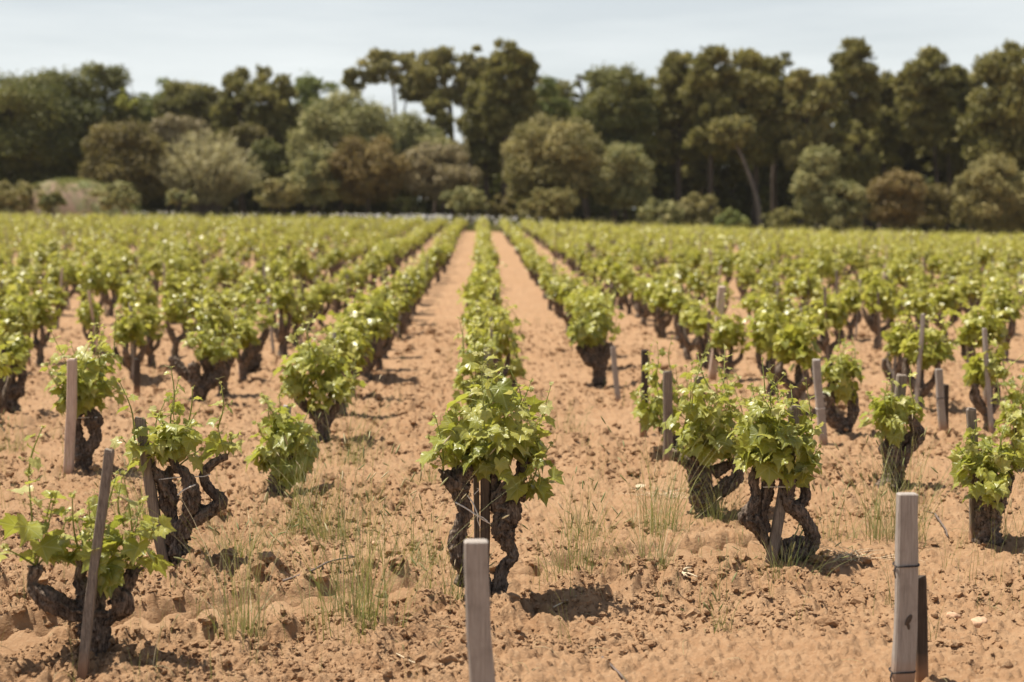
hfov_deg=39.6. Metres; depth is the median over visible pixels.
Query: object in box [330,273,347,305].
grape vine
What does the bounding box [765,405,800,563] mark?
stake
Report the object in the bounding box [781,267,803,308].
grape vine
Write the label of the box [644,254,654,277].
grape vine
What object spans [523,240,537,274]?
grape vine
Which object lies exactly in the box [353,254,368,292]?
grape vine
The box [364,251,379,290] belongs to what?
grape vine
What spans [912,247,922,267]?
grape vine
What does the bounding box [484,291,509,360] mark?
grape vine
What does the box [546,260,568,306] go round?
grape vine
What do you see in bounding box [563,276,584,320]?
grape vine
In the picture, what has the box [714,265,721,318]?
stake
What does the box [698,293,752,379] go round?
grape vine
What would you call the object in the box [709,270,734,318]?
grape vine
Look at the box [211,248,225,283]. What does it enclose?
grape vine
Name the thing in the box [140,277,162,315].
grape vine
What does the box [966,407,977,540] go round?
stake
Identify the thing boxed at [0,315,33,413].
grape vine
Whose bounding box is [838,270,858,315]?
grape vine
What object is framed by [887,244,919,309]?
grape vine
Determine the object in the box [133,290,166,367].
grape vine
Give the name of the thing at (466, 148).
oak tree
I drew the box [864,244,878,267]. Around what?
grape vine
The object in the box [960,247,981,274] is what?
grape vine
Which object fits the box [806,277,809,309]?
stake
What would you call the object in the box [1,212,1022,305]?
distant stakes
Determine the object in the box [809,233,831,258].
grape vine
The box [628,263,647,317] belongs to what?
grape vine
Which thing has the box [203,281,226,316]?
grape vine
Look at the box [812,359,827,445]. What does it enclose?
stake
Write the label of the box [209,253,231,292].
grape vine
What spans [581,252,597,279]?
grape vine
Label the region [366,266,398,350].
grape vine
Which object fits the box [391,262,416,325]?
grape vine
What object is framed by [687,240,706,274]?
grape vine
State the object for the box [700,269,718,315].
grape vine
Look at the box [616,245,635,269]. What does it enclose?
grape vine
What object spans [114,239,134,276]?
grape vine
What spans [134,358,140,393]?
stake
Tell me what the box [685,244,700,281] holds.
grape vine
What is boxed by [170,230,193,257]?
grape vine
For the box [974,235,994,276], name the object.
grape vine
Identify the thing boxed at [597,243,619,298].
grape vine
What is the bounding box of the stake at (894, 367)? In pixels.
[890,355,896,392]
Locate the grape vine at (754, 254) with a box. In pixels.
[739,239,768,284]
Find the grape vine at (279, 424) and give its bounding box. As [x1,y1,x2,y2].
[244,387,319,494]
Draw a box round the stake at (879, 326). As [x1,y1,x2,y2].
[877,293,881,350]
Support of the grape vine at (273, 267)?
on the ground at (814, 654)
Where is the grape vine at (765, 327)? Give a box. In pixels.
[745,278,789,397]
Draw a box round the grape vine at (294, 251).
[290,239,299,258]
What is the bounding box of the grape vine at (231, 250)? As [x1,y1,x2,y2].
[222,239,238,260]
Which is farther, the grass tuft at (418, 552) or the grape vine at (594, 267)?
the grape vine at (594, 267)
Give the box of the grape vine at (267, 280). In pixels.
[262,272,274,305]
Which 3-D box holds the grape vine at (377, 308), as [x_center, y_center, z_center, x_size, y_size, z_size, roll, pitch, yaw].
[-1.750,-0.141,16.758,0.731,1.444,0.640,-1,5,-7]
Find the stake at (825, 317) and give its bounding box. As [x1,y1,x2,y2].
[823,288,829,366]
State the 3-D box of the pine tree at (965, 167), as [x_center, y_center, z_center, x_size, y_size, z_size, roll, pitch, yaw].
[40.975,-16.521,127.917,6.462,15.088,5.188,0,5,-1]
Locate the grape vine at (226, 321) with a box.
[186,276,238,395]
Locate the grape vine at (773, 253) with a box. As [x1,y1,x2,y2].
[767,240,783,264]
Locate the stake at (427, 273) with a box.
[426,255,427,295]
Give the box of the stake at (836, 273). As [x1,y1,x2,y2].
[835,270,838,332]
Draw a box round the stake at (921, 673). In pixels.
[915,575,927,681]
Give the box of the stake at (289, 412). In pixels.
[283,405,290,490]
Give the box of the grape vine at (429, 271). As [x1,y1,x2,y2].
[421,257,434,295]
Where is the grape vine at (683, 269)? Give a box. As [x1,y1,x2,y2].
[669,249,693,295]
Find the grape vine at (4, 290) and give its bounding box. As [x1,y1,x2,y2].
[0,276,9,311]
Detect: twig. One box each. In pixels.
[282,555,353,581]
[601,656,627,681]
[925,511,947,537]
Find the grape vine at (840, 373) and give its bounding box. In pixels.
[812,329,864,434]
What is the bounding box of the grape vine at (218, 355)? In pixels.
[168,302,246,402]
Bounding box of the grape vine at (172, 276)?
[158,260,185,323]
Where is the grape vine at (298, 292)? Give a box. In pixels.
[292,273,306,338]
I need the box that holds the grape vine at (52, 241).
[44,226,61,254]
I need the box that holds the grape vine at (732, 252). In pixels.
[726,246,733,279]
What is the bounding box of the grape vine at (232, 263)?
[219,249,242,289]
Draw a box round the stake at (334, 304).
[332,287,336,318]
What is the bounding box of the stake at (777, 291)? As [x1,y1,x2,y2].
[775,282,778,305]
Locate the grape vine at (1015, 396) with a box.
[990,354,1023,468]
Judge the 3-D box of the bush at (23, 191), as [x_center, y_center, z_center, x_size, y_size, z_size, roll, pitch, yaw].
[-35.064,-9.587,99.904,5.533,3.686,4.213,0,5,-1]
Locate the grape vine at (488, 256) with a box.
[475,245,498,265]
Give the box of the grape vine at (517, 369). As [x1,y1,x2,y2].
[502,329,529,392]
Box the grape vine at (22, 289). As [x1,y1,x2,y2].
[3,266,29,345]
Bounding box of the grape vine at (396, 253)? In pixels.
[388,235,402,274]
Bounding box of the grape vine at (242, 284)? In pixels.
[235,269,257,318]
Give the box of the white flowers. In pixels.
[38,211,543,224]
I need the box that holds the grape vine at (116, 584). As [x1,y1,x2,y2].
[0,425,176,658]
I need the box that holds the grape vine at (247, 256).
[239,245,250,272]
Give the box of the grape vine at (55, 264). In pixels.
[44,245,69,291]
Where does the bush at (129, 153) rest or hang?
on the ground at (814, 654)
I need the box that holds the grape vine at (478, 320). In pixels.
[462,292,496,375]
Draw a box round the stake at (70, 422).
[63,358,76,473]
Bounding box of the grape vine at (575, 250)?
[573,234,586,276]
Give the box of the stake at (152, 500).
[134,416,169,561]
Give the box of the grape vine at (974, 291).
[956,260,990,313]
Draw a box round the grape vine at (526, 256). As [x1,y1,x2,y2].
[521,246,537,278]
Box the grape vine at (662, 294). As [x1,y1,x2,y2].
[648,266,684,338]
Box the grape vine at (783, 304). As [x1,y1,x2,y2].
[746,276,796,318]
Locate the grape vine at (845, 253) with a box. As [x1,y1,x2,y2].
[837,238,855,279]
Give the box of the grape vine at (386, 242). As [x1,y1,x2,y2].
[373,229,396,253]
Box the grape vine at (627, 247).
[618,238,636,266]
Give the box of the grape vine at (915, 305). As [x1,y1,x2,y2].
[894,264,935,342]
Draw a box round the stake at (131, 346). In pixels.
[128,302,133,379]
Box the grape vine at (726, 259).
[711,242,734,283]
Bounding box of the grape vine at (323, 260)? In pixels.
[315,251,329,283]
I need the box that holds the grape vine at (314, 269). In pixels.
[307,256,324,290]
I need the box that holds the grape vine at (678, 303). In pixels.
[667,273,696,348]
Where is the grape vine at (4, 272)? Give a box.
[0,251,22,285]
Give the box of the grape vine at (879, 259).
[866,249,887,272]
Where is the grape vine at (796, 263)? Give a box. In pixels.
[786,247,811,301]
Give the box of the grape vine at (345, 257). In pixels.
[326,238,351,274]
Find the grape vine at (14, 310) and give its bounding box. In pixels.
[0,279,34,366]
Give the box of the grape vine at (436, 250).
[432,234,443,282]
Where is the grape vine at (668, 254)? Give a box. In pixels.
[667,243,681,264]
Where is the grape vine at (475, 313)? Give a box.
[460,287,497,347]
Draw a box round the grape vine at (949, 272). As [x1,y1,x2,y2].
[940,249,962,285]
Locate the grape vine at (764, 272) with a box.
[753,263,775,293]
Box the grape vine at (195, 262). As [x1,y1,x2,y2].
[185,245,201,276]
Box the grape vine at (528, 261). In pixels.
[525,249,540,280]
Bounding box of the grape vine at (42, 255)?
[30,240,50,283]
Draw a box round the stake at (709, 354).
[707,310,710,367]
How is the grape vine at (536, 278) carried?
on the ground at (814, 654)
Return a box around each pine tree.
[146,77,214,215]
[209,65,264,218]
[238,77,294,215]
[243,63,307,216]
[340,65,369,93]
[396,71,422,216]
[408,45,474,220]
[421,89,456,218]
[450,44,488,221]
[455,75,514,218]
[473,37,544,218]
[518,78,578,131]
[628,75,659,224]
[649,49,702,223]
[669,132,722,206]
[679,43,748,229]
[706,113,762,228]
[717,109,752,205]
[725,48,793,228]
[770,78,805,206]
[771,51,799,232]
[773,67,842,227]
[804,73,853,229]
[824,117,882,231]
[827,35,884,230]
[845,74,904,233]
[863,69,906,230]
[890,44,960,234]
[892,67,924,228]
[909,89,965,185]
[939,63,975,234]
[944,83,983,232]
[953,72,985,233]
[954,38,1023,234]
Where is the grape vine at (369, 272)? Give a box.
[352,256,370,283]
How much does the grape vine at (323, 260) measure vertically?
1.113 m
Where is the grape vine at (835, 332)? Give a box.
[830,284,852,336]
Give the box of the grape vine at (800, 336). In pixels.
[771,296,824,414]
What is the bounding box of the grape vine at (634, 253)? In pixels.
[630,232,654,273]
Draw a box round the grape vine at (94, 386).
[40,309,128,472]
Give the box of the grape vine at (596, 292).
[581,268,617,368]
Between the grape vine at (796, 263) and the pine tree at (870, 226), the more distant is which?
the pine tree at (870, 226)
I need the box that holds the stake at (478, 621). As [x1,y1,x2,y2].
[464,539,495,681]
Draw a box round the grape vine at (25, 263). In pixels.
[14,249,31,276]
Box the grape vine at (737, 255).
[733,245,747,283]
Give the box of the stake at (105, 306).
[104,294,106,316]
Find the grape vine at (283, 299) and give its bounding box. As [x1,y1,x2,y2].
[265,256,297,355]
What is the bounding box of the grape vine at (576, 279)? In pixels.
[559,260,585,290]
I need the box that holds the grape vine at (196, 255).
[191,245,205,265]
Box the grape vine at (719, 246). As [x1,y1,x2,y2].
[710,234,728,272]
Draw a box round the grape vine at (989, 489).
[947,407,1023,545]
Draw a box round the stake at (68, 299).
[65,274,70,309]
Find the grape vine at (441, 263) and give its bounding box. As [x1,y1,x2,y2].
[435,245,445,278]
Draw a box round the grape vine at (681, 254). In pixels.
[670,237,691,267]
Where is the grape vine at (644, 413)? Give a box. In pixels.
[629,335,690,448]
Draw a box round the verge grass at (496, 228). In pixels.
[131,209,856,234]
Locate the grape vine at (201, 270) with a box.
[195,254,204,279]
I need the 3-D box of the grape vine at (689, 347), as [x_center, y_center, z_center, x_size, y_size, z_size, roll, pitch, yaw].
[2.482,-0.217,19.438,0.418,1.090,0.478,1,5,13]
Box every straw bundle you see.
[682,567,697,576]
[821,539,924,561]
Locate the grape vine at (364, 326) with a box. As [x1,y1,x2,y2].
[327,282,383,398]
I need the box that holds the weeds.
[0,293,1023,681]
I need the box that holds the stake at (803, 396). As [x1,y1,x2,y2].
[800,349,807,400]
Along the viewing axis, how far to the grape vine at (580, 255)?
39.48 m
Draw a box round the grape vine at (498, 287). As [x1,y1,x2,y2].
[467,262,504,299]
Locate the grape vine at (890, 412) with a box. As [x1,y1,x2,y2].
[858,361,925,491]
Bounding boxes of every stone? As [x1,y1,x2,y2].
[931,612,937,617]
[946,612,960,619]
[971,616,987,627]
[997,657,1012,668]
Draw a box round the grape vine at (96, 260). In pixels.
[83,242,105,269]
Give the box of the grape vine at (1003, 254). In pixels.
[995,242,1011,257]
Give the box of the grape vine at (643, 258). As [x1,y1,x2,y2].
[635,240,653,274]
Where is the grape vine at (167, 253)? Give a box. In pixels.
[158,244,175,280]
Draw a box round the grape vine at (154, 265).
[146,243,167,303]
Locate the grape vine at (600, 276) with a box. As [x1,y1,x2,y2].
[597,260,606,292]
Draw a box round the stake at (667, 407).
[663,371,672,461]
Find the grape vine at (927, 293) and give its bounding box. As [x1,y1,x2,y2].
[910,271,937,318]
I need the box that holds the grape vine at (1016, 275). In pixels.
[1012,260,1023,293]
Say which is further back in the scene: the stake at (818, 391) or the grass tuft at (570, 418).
the grass tuft at (570, 418)
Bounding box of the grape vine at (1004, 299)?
[979,262,1023,361]
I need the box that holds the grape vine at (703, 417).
[660,338,748,516]
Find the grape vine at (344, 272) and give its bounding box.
[334,261,359,307]
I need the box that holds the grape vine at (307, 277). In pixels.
[301,262,317,288]
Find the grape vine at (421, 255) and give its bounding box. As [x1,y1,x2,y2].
[417,242,439,262]
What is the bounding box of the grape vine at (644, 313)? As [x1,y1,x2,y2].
[633,264,651,325]
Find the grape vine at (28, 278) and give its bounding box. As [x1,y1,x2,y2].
[2,257,40,318]
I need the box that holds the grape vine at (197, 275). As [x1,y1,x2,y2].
[180,257,210,317]
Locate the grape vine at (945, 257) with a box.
[937,240,956,285]
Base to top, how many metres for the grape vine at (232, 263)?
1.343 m
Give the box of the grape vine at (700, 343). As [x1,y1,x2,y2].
[687,291,714,367]
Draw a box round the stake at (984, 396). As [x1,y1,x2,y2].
[983,385,991,405]
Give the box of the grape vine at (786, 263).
[777,246,794,287]
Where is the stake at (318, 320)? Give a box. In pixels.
[314,277,319,324]
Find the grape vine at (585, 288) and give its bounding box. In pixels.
[570,266,592,312]
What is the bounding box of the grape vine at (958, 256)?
[950,244,965,285]
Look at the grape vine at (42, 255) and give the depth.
36.86 m
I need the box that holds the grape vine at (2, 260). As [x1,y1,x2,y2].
[0,247,12,280]
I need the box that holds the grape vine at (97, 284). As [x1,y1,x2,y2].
[75,251,109,324]
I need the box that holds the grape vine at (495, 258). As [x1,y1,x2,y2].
[481,235,499,269]
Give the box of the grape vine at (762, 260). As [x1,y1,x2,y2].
[755,243,775,277]
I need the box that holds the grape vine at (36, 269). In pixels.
[28,254,42,295]
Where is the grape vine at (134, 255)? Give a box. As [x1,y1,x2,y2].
[127,249,139,274]
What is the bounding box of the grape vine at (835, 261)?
[830,245,839,265]
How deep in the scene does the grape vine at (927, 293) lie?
23.52 m
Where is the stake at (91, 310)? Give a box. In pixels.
[87,291,97,354]
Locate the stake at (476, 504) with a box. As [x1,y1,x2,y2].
[473,476,479,538]
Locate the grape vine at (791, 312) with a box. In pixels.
[783,287,820,340]
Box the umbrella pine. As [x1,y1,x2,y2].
[355,46,425,219]
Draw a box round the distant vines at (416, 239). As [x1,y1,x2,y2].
[0,209,1023,424]
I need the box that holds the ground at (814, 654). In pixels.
[0,208,1023,681]
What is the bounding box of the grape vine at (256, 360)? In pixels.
[216,268,278,371]
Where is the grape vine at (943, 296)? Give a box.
[928,268,963,342]
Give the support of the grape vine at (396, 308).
on the ground at (814, 654)
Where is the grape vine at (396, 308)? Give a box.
[382,285,404,358]
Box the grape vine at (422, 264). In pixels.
[415,253,433,292]
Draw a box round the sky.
[0,0,1023,209]
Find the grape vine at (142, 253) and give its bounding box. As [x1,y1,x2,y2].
[134,241,150,261]
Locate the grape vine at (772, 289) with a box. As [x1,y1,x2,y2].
[762,265,782,299]
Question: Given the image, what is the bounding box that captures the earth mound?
[0,181,144,225]
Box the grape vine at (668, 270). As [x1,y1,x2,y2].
[664,252,680,286]
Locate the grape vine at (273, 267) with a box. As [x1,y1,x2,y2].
[265,245,295,285]
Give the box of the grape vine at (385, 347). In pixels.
[368,291,396,369]
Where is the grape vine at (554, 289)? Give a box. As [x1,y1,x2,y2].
[545,271,569,317]
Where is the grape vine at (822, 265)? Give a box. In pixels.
[798,238,839,295]
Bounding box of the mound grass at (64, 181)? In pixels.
[0,177,144,216]
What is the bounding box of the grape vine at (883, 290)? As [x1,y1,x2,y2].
[854,254,901,350]
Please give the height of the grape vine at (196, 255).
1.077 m
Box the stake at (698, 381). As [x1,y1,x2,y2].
[694,376,712,483]
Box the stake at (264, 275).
[263,266,266,303]
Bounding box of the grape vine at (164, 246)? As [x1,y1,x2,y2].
[153,229,176,257]
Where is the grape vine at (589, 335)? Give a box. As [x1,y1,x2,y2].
[565,274,625,386]
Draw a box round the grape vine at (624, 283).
[616,258,637,314]
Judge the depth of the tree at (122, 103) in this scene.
111.93 m
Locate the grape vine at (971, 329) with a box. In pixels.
[941,281,1013,385]
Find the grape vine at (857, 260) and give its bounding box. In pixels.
[850,249,866,285]
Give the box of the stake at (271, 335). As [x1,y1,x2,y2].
[267,297,274,354]
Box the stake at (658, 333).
[657,301,660,337]
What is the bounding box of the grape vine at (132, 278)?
[119,261,150,295]
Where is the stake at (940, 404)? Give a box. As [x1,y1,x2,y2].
[935,369,946,431]
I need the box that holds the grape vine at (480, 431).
[415,346,564,594]
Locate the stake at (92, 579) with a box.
[77,448,114,680]
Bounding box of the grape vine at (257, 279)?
[237,260,268,305]
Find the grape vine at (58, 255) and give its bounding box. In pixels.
[49,243,65,263]
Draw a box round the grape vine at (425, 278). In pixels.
[418,262,429,304]
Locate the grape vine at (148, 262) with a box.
[140,245,159,287]
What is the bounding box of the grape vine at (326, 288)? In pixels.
[303,267,335,324]
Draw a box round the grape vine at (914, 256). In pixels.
[902,240,920,266]
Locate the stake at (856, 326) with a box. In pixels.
[854,279,860,340]
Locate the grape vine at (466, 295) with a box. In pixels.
[456,254,495,310]
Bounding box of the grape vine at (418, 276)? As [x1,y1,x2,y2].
[408,260,425,313]
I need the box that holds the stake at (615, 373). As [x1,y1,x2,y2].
[610,346,620,401]
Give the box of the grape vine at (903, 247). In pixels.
[894,238,907,256]
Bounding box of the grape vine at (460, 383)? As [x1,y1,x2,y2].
[451,306,505,411]
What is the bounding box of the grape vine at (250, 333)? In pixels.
[223,295,262,380]
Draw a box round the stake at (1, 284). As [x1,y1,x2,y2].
[0,281,2,308]
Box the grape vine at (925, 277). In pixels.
[908,259,934,292]
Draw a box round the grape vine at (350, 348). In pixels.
[315,303,373,415]
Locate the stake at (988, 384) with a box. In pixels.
[982,328,993,433]
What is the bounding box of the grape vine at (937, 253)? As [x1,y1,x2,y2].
[935,239,953,277]
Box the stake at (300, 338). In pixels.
[293,288,302,344]
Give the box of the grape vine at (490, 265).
[471,247,506,286]
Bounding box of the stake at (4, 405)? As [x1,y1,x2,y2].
[0,349,6,413]
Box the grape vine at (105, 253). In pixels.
[103,247,119,260]
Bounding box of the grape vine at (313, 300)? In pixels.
[304,279,322,331]
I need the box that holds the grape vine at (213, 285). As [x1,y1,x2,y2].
[199,266,220,293]
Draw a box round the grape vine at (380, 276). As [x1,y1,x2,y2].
[372,237,393,281]
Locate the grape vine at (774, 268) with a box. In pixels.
[769,254,782,278]
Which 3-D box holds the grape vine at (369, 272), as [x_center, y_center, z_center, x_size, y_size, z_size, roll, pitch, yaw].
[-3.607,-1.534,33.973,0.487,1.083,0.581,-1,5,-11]
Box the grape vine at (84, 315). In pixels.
[74,283,105,352]
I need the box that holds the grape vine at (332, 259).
[323,244,337,281]
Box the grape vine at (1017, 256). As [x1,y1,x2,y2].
[1005,242,1023,283]
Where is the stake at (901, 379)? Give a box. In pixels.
[894,373,906,399]
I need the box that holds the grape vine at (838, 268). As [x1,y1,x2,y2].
[826,253,846,293]
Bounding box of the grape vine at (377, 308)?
[332,267,394,381]
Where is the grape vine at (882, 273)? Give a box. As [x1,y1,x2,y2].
[869,262,891,279]
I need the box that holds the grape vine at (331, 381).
[272,307,366,443]
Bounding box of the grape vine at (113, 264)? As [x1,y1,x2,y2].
[99,244,125,299]
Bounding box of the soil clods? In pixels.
[0,320,1023,681]
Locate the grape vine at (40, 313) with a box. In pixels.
[16,272,63,363]
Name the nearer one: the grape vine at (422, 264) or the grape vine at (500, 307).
the grape vine at (500, 307)
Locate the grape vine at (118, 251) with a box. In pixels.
[109,238,129,257]
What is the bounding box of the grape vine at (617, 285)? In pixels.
[606,255,622,304]
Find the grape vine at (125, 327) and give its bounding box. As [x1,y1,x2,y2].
[110,291,151,378]
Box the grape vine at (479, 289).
[462,261,504,316]
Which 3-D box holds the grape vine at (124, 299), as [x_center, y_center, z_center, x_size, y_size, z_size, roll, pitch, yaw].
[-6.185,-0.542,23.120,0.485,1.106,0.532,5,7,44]
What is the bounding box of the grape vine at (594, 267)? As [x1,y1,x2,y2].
[586,251,604,285]
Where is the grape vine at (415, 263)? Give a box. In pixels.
[405,251,420,273]
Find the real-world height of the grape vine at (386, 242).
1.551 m
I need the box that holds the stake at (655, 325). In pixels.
[654,318,656,331]
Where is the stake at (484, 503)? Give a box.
[480,478,489,562]
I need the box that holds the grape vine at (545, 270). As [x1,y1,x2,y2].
[537,256,556,292]
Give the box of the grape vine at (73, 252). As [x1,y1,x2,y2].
[68,241,84,262]
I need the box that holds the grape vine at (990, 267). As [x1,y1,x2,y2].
[982,250,1007,280]
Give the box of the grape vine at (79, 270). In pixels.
[75,252,88,304]
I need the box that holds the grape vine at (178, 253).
[173,242,188,261]
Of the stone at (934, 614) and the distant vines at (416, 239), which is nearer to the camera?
the stone at (934, 614)
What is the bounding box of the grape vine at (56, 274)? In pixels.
[42,252,66,310]
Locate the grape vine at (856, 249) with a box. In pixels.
[850,237,864,274]
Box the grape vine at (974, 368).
[961,324,1010,431]
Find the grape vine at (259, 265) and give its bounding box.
[254,251,271,275]
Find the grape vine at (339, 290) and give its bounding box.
[323,271,353,313]
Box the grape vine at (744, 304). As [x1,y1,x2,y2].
[739,277,766,323]
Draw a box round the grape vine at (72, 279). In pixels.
[58,249,82,309]
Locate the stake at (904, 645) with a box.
[888,492,919,681]
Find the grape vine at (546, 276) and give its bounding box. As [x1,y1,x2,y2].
[538,259,560,309]
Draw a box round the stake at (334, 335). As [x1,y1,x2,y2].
[328,332,335,409]
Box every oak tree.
[0,68,85,198]
[22,64,115,179]
[74,60,150,168]
[138,92,155,128]
[139,123,232,213]
[143,77,171,215]
[146,112,216,216]
[170,82,222,211]
[248,173,327,213]
[283,68,341,217]
[283,87,405,217]
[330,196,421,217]
[384,110,454,219]
[431,136,525,218]
[534,72,574,221]
[565,61,663,225]
[568,70,590,222]
[572,176,625,222]
[627,133,730,223]
[720,159,799,227]
[795,176,854,230]
[874,145,961,231]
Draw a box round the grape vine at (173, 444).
[110,365,244,563]
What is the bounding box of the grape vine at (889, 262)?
[880,251,898,270]
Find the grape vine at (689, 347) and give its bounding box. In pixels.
[677,285,706,360]
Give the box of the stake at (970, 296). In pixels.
[969,269,972,311]
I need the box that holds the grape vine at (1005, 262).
[999,249,1016,277]
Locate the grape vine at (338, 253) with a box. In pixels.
[328,237,343,273]
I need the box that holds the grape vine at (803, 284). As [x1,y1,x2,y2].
[797,256,829,323]
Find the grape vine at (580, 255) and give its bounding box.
[576,238,591,281]
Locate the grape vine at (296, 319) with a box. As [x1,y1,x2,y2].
[277,289,310,346]
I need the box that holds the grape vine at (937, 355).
[898,302,958,408]
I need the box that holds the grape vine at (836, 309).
[809,274,848,365]
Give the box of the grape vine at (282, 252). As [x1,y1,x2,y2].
[269,236,291,264]
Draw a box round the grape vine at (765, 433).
[725,357,823,562]
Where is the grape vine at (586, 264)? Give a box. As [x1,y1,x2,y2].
[581,256,596,284]
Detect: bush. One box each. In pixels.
[0,178,45,221]
[36,189,67,215]
[76,116,174,206]
[89,179,140,218]
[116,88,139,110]
[166,188,197,215]
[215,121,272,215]
[246,136,288,216]
[253,177,304,215]
[282,148,341,216]
[326,133,416,218]
[392,195,425,219]
[400,140,482,217]
[439,184,489,228]
[486,193,518,218]
[499,110,610,223]
[515,187,580,221]
[586,140,657,226]
[637,196,684,228]
[673,190,723,226]
[713,207,750,230]
[759,206,811,231]
[788,142,844,230]
[820,177,869,231]
[864,167,928,230]
[917,182,956,234]
[947,148,1023,235]
[1017,173,1023,230]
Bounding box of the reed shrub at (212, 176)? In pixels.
[146,127,268,218]
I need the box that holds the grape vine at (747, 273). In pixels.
[737,257,760,297]
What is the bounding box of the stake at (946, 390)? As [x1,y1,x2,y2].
[944,384,948,428]
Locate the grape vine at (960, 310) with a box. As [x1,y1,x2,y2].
[949,270,962,320]
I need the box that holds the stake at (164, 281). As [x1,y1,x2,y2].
[163,264,165,323]
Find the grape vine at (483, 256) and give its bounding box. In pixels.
[473,247,499,272]
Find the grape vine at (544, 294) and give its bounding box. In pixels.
[538,253,556,298]
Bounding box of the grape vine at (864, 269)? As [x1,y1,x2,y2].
[858,257,876,282]
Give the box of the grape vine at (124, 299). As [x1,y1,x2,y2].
[113,274,145,319]
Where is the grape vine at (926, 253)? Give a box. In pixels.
[920,240,934,274]
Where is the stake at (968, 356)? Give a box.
[966,335,971,386]
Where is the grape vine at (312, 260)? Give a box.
[304,248,319,279]
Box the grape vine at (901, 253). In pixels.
[894,242,906,262]
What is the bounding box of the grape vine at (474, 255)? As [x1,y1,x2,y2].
[471,237,492,260]
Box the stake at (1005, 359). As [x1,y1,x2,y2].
[1002,318,1006,361]
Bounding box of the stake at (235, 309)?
[234,308,240,378]
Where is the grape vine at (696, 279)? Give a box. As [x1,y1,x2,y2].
[684,261,706,305]
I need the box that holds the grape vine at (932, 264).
[926,245,943,288]
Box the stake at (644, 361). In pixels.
[639,349,648,437]
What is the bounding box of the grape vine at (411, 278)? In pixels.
[391,259,423,324]
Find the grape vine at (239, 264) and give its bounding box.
[217,250,245,290]
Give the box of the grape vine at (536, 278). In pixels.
[534,256,548,290]
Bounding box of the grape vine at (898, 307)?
[885,273,906,320]
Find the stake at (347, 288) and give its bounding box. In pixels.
[346,275,348,306]
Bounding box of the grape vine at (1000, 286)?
[979,269,1009,308]
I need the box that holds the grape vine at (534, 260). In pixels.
[522,246,548,285]
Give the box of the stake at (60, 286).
[57,267,62,328]
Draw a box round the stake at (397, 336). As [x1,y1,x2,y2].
[396,298,399,338]
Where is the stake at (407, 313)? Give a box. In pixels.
[405,284,407,334]
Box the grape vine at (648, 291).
[635,255,680,332]
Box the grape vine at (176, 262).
[165,243,192,277]
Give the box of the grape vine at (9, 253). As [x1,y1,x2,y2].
[1,241,12,263]
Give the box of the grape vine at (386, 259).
[379,243,395,284]
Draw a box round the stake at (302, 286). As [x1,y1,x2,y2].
[301,283,303,334]
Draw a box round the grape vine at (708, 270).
[705,255,718,283]
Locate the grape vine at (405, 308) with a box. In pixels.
[393,279,413,339]
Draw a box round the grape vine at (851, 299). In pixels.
[839,271,865,339]
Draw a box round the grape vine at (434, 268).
[424,254,437,288]
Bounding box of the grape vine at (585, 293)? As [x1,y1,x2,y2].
[568,273,602,323]
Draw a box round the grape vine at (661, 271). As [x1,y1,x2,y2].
[654,258,668,278]
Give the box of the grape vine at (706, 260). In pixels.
[700,247,716,282]
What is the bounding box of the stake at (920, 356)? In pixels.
[914,313,924,403]
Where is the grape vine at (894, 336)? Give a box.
[881,300,919,389]
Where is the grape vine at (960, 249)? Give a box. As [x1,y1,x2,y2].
[953,241,966,255]
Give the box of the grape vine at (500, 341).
[474,291,529,379]
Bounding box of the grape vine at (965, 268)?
[956,250,982,307]
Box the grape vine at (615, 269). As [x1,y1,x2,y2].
[607,248,633,310]
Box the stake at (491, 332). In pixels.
[489,317,493,359]
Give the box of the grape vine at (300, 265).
[289,238,310,289]
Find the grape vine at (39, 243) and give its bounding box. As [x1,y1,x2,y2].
[29,229,50,265]
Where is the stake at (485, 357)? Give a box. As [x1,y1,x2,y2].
[483,347,490,379]
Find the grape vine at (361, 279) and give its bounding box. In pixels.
[346,262,367,302]
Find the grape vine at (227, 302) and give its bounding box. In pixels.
[221,274,243,320]
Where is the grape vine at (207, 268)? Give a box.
[203,257,215,279]
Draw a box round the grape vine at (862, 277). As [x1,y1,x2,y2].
[859,258,882,320]
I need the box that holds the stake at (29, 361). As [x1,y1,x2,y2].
[26,308,30,365]
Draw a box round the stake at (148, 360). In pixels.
[147,323,151,363]
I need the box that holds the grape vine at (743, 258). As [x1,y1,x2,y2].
[733,241,755,302]
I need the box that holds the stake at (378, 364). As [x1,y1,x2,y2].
[376,356,379,369]
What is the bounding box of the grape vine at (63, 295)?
[34,269,68,328]
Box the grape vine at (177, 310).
[160,270,195,357]
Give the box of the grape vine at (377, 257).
[363,239,385,287]
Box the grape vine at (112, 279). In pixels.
[99,249,127,316]
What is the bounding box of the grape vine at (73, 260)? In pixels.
[66,248,82,293]
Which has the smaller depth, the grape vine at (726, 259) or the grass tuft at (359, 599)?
the grass tuft at (359, 599)
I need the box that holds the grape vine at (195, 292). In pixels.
[181,271,207,348]
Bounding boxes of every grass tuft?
[0,407,47,453]
[71,456,199,520]
[117,471,388,649]
[149,507,318,557]
[174,430,518,643]
[219,413,376,542]
[254,375,398,467]
[266,449,416,542]
[346,470,490,577]
[382,458,445,484]
[382,536,503,603]
[522,477,640,594]
[536,464,656,540]
[539,395,592,432]
[565,468,720,570]
[588,417,726,536]
[680,572,746,633]
[684,467,747,525]
[706,517,870,578]
[795,480,901,542]
[815,413,1007,545]
[931,467,1023,541]
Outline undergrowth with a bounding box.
[55,149,1023,236]
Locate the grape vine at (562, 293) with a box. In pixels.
[556,267,576,331]
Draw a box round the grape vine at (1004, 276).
[985,259,1017,291]
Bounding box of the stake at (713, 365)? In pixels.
[708,286,725,380]
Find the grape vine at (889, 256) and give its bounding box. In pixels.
[883,250,894,262]
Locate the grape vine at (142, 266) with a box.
[131,253,150,281]

